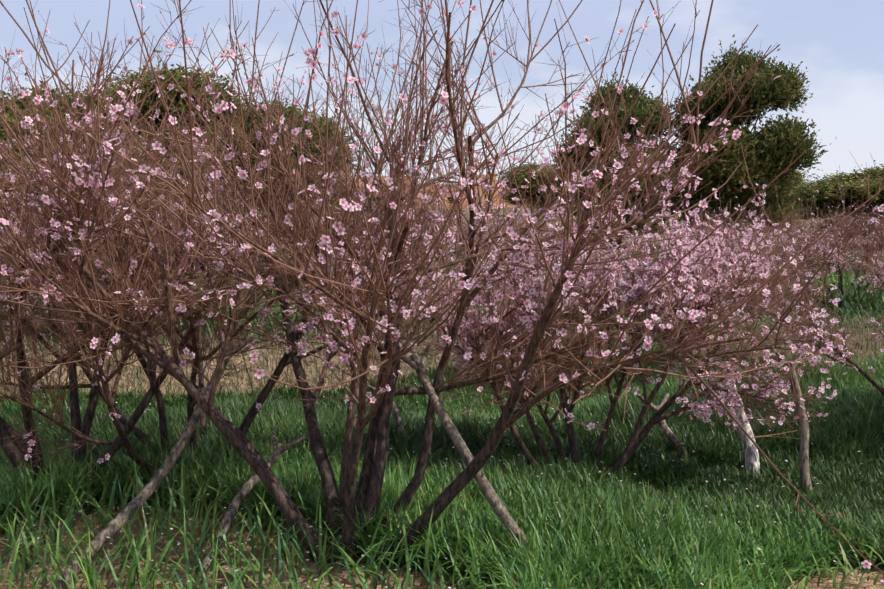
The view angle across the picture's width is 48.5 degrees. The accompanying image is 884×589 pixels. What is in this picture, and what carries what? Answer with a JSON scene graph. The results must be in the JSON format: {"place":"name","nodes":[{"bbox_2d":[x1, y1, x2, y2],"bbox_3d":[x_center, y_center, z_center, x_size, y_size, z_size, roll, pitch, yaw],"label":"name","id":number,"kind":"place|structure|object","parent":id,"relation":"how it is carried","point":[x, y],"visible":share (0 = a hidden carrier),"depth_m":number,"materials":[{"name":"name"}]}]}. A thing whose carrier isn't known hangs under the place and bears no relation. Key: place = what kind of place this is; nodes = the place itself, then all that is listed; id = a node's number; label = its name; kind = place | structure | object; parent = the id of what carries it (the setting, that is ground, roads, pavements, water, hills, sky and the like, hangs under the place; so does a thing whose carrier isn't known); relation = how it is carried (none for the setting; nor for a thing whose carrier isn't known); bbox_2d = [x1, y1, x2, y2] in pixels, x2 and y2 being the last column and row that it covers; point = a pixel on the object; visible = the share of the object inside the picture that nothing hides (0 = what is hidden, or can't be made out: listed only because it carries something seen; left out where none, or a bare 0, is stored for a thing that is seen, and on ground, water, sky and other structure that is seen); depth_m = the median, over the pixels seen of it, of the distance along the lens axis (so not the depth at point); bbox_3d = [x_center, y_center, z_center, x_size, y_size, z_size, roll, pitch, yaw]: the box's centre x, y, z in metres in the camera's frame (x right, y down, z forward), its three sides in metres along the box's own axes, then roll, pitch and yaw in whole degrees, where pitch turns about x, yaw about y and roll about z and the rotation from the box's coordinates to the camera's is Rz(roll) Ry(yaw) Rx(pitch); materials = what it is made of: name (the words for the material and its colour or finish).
{"place":"outdoors","nodes":[
{"label":"outdoors","id":0,"kind":"place"},
{"bbox_2d":[0,337,883,588],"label":"wheat grass","id":1,"kind":"structure","parent":0,"point":[679,572],"depth_m":5.00,"materials":[{"name":"green plant"}]},
{"bbox_2d":[0,207,883,588],"bbox_3d":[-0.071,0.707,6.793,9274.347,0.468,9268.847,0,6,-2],"label":"ground","id":2,"kind":"structure","parent":0,"point":[342,575],"depth_m":4.54,"materials":[{"name":"soil"}]},
{"bbox_2d":[0,128,39,212],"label":"evergreen","id":3,"kind":"object","parent":2,"relation":"on","point":[18,152],"visible":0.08,"depth_m":22.79,"materials":[{"name":"green plant"}]},
{"bbox_2d":[0,73,164,240],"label":"evergreen","id":4,"kind":"object","parent":2,"relation":"on","point":[18,103],"visible":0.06,"depth_m":24.46,"materials":[{"name":"green plant"}]},
{"bbox_2d":[0,143,245,347],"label":"peach tree","id":5,"kind":"object","parent":2,"relation":"on","point":[29,296],"depth_m":8.43,"materials":[{"name":"pink plant"}]},
{"bbox_2d":[28,154,225,305],"bbox_3d":[-3.772,-0.680,11.745,2.996,2.157,2.940,-1,6,-9],"label":"peach tree","id":6,"kind":"object","parent":2,"relation":"on","point":[171,223],"depth_m":11.91,"materials":[{"name":"pink plant"}]},
{"bbox_2d":[47,334,254,588],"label":"prop","id":7,"kind":"object","parent":2,"relation":"on","point":[111,529],"visible":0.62,"depth_m":4.24,"materials":[{"name":"grey wood"}]},
{"bbox_2d":[67,49,256,215],"bbox_3d":[-7.602,-3.827,27.431,6.892,5.410,7.013,-4,7,-35],"label":"evergreen","id":8,"kind":"object","parent":2,"relation":"on","point":[155,97],"visible":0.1,"depth_m":25.38,"materials":[{"name":"green plant"}]},
{"bbox_2d":[0,0,370,481],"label":"peach tree","id":9,"kind":"object","parent":2,"relation":"on","point":[84,428],"visible":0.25,"depth_m":4.90,"materials":[{"name":"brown plant"}]},
{"bbox_2d":[164,172,276,284],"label":"peach tree","id":10,"kind":"object","parent":2,"relation":"on","point":[226,232],"depth_m":15.32,"materials":[{"name":"pink plant"}]},
{"bbox_2d":[199,428,308,571],"bbox_3d":[-0.855,0.910,4.327,0.228,0.519,0.574,4,7,33],"label":"wooden prop","id":11,"kind":"object","parent":2,"relation":"on","point":[243,492],"visible":0.79,"depth_m":4.31,"materials":[{"name":"grey wood"}]},
{"bbox_2d":[180,93,362,248],"bbox_3d":[-4.525,-3.203,26.337,5.207,4.352,4.372,2,6,18],"label":"evergreen","id":12,"kind":"object","parent":2,"relation":"on","point":[287,113],"visible":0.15,"depth_m":25.24,"materials":[{"name":"green plant"}]},
{"bbox_2d":[0,0,546,474],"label":"peach tree","id":13,"kind":"object","parent":2,"relation":"on","point":[108,394],"visible":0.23,"depth_m":4.65,"materials":[{"name":"brown plant"}]},
{"bbox_2d":[284,165,468,293],"bbox_3d":[-0.967,-0.727,12.832,2.310,2.043,2.456,-5,8,-44],"label":"peach tree","id":14,"kind":"object","parent":2,"relation":"on","point":[383,237],"visible":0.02,"depth_m":12.95,"materials":[{"name":"pink plant"}]},
{"bbox_2d":[251,143,510,333],"bbox_3d":[-0.600,-0.431,8.996,2.500,2.210,2.657,-1,6,-9],"label":"peach tree","id":15,"kind":"object","parent":2,"relation":"on","point":[432,319],"visible":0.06,"depth_m":8.98,"materials":[{"name":"pink plant"}]},
{"bbox_2d":[367,385,403,435],"bbox_3d":[-0.281,0.778,6.036,0.230,0.463,0.379,-5,7,-40],"label":"prop","id":16,"kind":"object","parent":2,"relation":"on","point":[396,413],"visible":0.21,"depth_m":6.04,"materials":[{"name":"grey wood"}]},
{"bbox_2d":[339,167,469,260],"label":"peach tree","id":17,"kind":"object","parent":2,"relation":"on","point":[417,218],"depth_m":16.25,"materials":[{"name":"pink plant"}]},
{"bbox_2d":[341,168,530,207],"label":"building","id":18,"kind":"structure","parent":2,"relation":"on","point":[464,196],"depth_m":190.67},
{"bbox_2d":[0,0,883,573],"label":"peach tree","id":19,"kind":"object","parent":2,"relation":"on","point":[344,312],"visible":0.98,"depth_m":3.95,"materials":[{"name":"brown plant"}]},
{"bbox_2d":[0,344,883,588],"bbox_3d":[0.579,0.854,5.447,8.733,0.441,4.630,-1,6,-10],"label":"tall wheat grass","id":20,"kind":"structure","parent":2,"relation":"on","point":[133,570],"depth_m":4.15,"materials":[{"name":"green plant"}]},
{"bbox_2d":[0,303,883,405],"bbox_3d":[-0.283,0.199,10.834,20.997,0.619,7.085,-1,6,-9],"label":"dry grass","id":21,"kind":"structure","parent":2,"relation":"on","point":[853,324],"depth_m":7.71,"materials":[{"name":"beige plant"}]},
{"bbox_2d":[0,243,883,350],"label":"wheat grass","id":22,"kind":"structure","parent":2,"relation":"on","point":[855,298],"depth_m":12.48,"materials":[{"name":"green plant"}]},
{"bbox_2d":[6,365,883,588],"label":"fallen petals","id":23,"kind":"object","parent":2,"relation":"on","point":[303,569],"visible":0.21,"depth_m":4.33,"materials":[{"name":"pink plant"}]},
{"bbox_2d":[400,345,540,562],"bbox_3d":[0.165,0.727,4.150,0.232,0.926,0.958,-5,7,-41],"label":"prop","id":24,"kind":"object","parent":2,"relation":"on","point":[416,363],"visible":0.81,"depth_m":4.20,"materials":[{"name":"grey wood"}]},
{"bbox_2d":[445,186,563,275],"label":"peach tree","id":25,"kind":"object","parent":2,"relation":"on","point":[507,235],"visible":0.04,"depth_m":13.24,"materials":[{"name":"pink plant"}]},
{"bbox_2d":[475,187,562,269],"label":"peach tree","id":26,"kind":"object","parent":2,"relation":"on","point":[485,235],"visible":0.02,"depth_m":15.92,"materials":[{"name":"pink plant"}]},
{"bbox_2d":[493,160,570,215],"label":"evergreen","id":27,"kind":"object","parent":2,"relation":"on","point":[520,180],"visible":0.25,"depth_m":87.11,"materials":[{"name":"green plant"}]},
{"bbox_2d":[473,179,702,328],"bbox_3d":[1.218,-0.306,9.391,1.713,1.838,2.448,-3,6,-26],"label":"peach tree","id":28,"kind":"object","parent":2,"relation":"on","point":[517,224],"visible":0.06,"depth_m":9.09,"materials":[{"name":"pink plant"}]},
{"bbox_2d":[544,71,689,247],"bbox_3d":[5.311,-3.801,29.350,4.337,5.691,4.535,0,6,5],"label":"evergreen","id":29,"kind":"object","parent":2,"relation":"on","point":[642,110],"visible":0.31,"depth_m":28.10,"materials":[{"name":"green plant"}]},
{"bbox_2d":[557,184,677,216],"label":"evergreen","id":30,"kind":"object","parent":2,"relation":"on","point":[580,198],"visible":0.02,"depth_m":66.13,"materials":[{"name":"green plant"}]},
{"bbox_2d":[373,153,883,476],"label":"peach tree","id":31,"kind":"object","parent":2,"relation":"on","point":[469,339],"visible":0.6,"depth_m":5.21,"materials":[{"name":"pink plant"}]},
{"bbox_2d":[636,393,689,458],"bbox_3d":[1.339,0.827,5.685,0.233,0.454,0.459,-2,6,-22],"label":"prop","id":32,"kind":"object","parent":2,"relation":"on","point":[669,434],"visible":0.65,"depth_m":5.71,"materials":[{"name":"grey wood"}]},
{"bbox_2d":[664,203,681,213],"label":"evergreen","id":33,"kind":"object","parent":2,"relation":"on","point":[675,209],"depth_m":97.00,"materials":[{"name":"green plant"}]},
{"bbox_2d":[649,204,744,272],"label":"peach tree","id":34,"kind":"object","parent":2,"relation":"on","point":[696,232],"visible":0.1,"depth_m":16.52,"materials":[{"name":"pink plant"}]},
{"bbox_2d":[646,200,825,327],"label":"peach tree","id":35,"kind":"object","parent":2,"relation":"on","point":[736,254],"visible":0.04,"depth_m":10.21,"materials":[{"name":"pink plant"}]},
{"bbox_2d":[723,377,759,476],"bbox_3d":[1.678,0.757,5.483,0.094,0.609,0.306,-2,6,-22],"label":"white prop","id":36,"kind":"object","parent":2,"relation":"on","point":[751,454],"visible":0.35,"depth_m":5.42,"materials":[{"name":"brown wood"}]},
{"bbox_2d":[664,34,835,240],"bbox_3d":[8.985,-4.276,29.384,4.810,6.799,4.599,-3,6,-26],"label":"evergreen","id":37,"kind":"object","parent":2,"relation":"on","point":[769,152],"visible":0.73,"depth_m":28.14,"materials":[{"name":"green plant"}]},
{"bbox_2d":[688,183,858,313],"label":"peach tree","id":38,"kind":"object","parent":2,"relation":"on","point":[805,240],"visible":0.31,"depth_m":12.81,"materials":[{"name":"pink plant"}]},
{"bbox_2d":[771,349,811,490],"bbox_3d":[1.833,0.682,5.134,0.218,0.813,0.260,0,6,-2],"label":"prop","id":39,"kind":"object","parent":2,"relation":"on","point":[804,474],"visible":0.62,"depth_m":5.10,"materials":[{"name":"grey wood"}]},
{"bbox_2d":[709,142,883,394],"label":"peach tree","id":40,"kind":"object","parent":2,"relation":"on","point":[865,374],"visible":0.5,"depth_m":6.38,"materials":[{"name":"pink plant"}]},
{"bbox_2d":[787,170,814,204],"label":"evergreen","id":41,"kind":"object","parent":2,"relation":"on","point":[798,183],"visible":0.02,"depth_m":69.12,"materials":[{"name":"green plant"}]},
{"bbox_2d":[797,180,829,205],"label":"evergreen","id":42,"kind":"object","parent":2,"relation":"on","point":[813,198],"visible":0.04,"depth_m":81.37,"materials":[{"name":"green plant"}]},
{"bbox_2d":[747,170,882,283],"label":"peach tree","id":43,"kind":"object","parent":2,"relation":"on","point":[847,237],"visible":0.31,"depth_m":16.72,"materials":[{"name":"pink plant"}]},
{"bbox_2d":[759,165,883,294],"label":"peach tree","id":44,"kind":"object","parent":2,"relation":"on","point":[840,272],"visible":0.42,"depth_m":13.58,"materials":[{"name":"pink plant"}]},
{"bbox_2d":[791,160,883,246],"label":"evergreen","id":45,"kind":"object","parent":2,"relation":"on","point":[850,183],"visible":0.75,"depth_m":29.28,"materials":[{"name":"green plant"}]},
{"bbox_2d":[816,178,883,298],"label":"peach tree","id":46,"kind":"object","parent":2,"relation":"on","point":[878,262],"visible":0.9,"depth_m":10.36,"materials":[{"name":"pink plant"}]},
{"bbox_2d":[0,0,883,183],"label":"sky","id":47,"kind":"structure","parent":0,"point":[840,43],"materials":[{"name":"blue"}]}
]}

